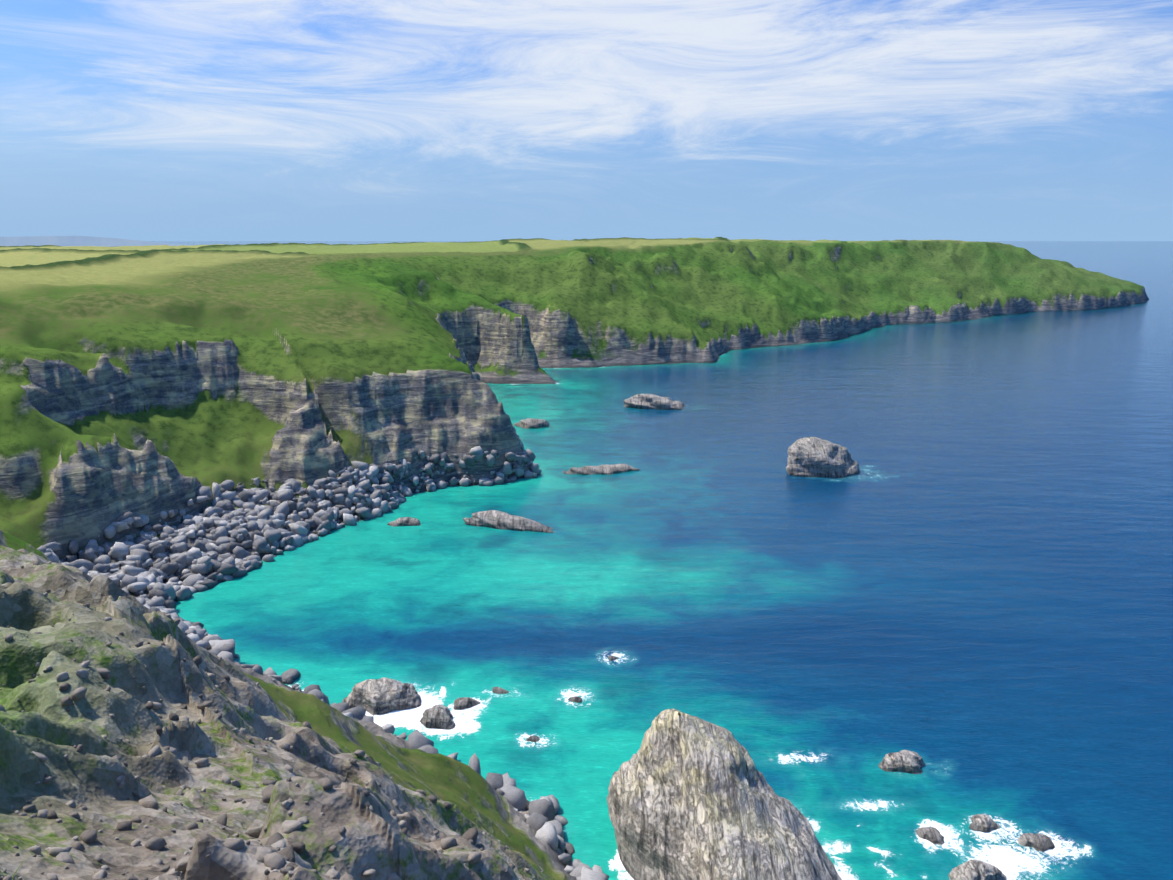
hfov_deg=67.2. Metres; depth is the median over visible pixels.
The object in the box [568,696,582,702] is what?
rock
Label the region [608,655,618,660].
rock
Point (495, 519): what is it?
rock
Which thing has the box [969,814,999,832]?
rock
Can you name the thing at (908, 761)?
rock
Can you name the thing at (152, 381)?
terrain
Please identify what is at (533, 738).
rock
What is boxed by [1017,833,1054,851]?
rock
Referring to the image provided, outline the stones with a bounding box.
[0,561,543,879]
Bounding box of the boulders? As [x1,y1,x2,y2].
[37,425,609,879]
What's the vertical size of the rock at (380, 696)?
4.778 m
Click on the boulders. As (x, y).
(221, 553)
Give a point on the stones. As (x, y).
(273, 858)
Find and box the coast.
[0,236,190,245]
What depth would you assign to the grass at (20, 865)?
8.13 m
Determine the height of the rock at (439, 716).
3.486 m
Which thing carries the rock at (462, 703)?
in the sea
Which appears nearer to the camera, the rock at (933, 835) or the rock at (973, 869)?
the rock at (973, 869)
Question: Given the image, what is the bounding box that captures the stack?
[607,709,841,879]
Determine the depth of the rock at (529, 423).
293.24 m
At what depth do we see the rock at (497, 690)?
121.42 m
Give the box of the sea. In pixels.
[105,241,1172,879]
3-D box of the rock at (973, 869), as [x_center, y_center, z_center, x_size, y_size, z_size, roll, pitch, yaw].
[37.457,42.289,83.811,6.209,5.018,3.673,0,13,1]
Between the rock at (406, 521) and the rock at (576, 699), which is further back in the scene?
the rock at (406, 521)
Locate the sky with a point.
(142, 120)
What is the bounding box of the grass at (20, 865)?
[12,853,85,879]
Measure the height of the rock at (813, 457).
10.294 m
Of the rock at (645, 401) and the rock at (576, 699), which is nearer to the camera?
the rock at (576, 699)
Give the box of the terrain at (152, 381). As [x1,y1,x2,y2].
[0,237,1148,879]
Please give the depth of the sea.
155.91 m
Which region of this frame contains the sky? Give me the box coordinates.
[0,0,1172,240]
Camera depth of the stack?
84.64 m
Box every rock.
[342,677,420,715]
[387,517,420,525]
[419,704,455,729]
[453,697,480,709]
[463,510,555,532]
[492,687,508,693]
[513,418,548,428]
[526,735,539,741]
[562,464,639,474]
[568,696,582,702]
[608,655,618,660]
[623,394,687,409]
[786,437,859,477]
[879,750,924,773]
[915,827,943,844]
[948,859,1006,879]
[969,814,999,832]
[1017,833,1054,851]
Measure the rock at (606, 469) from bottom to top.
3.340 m

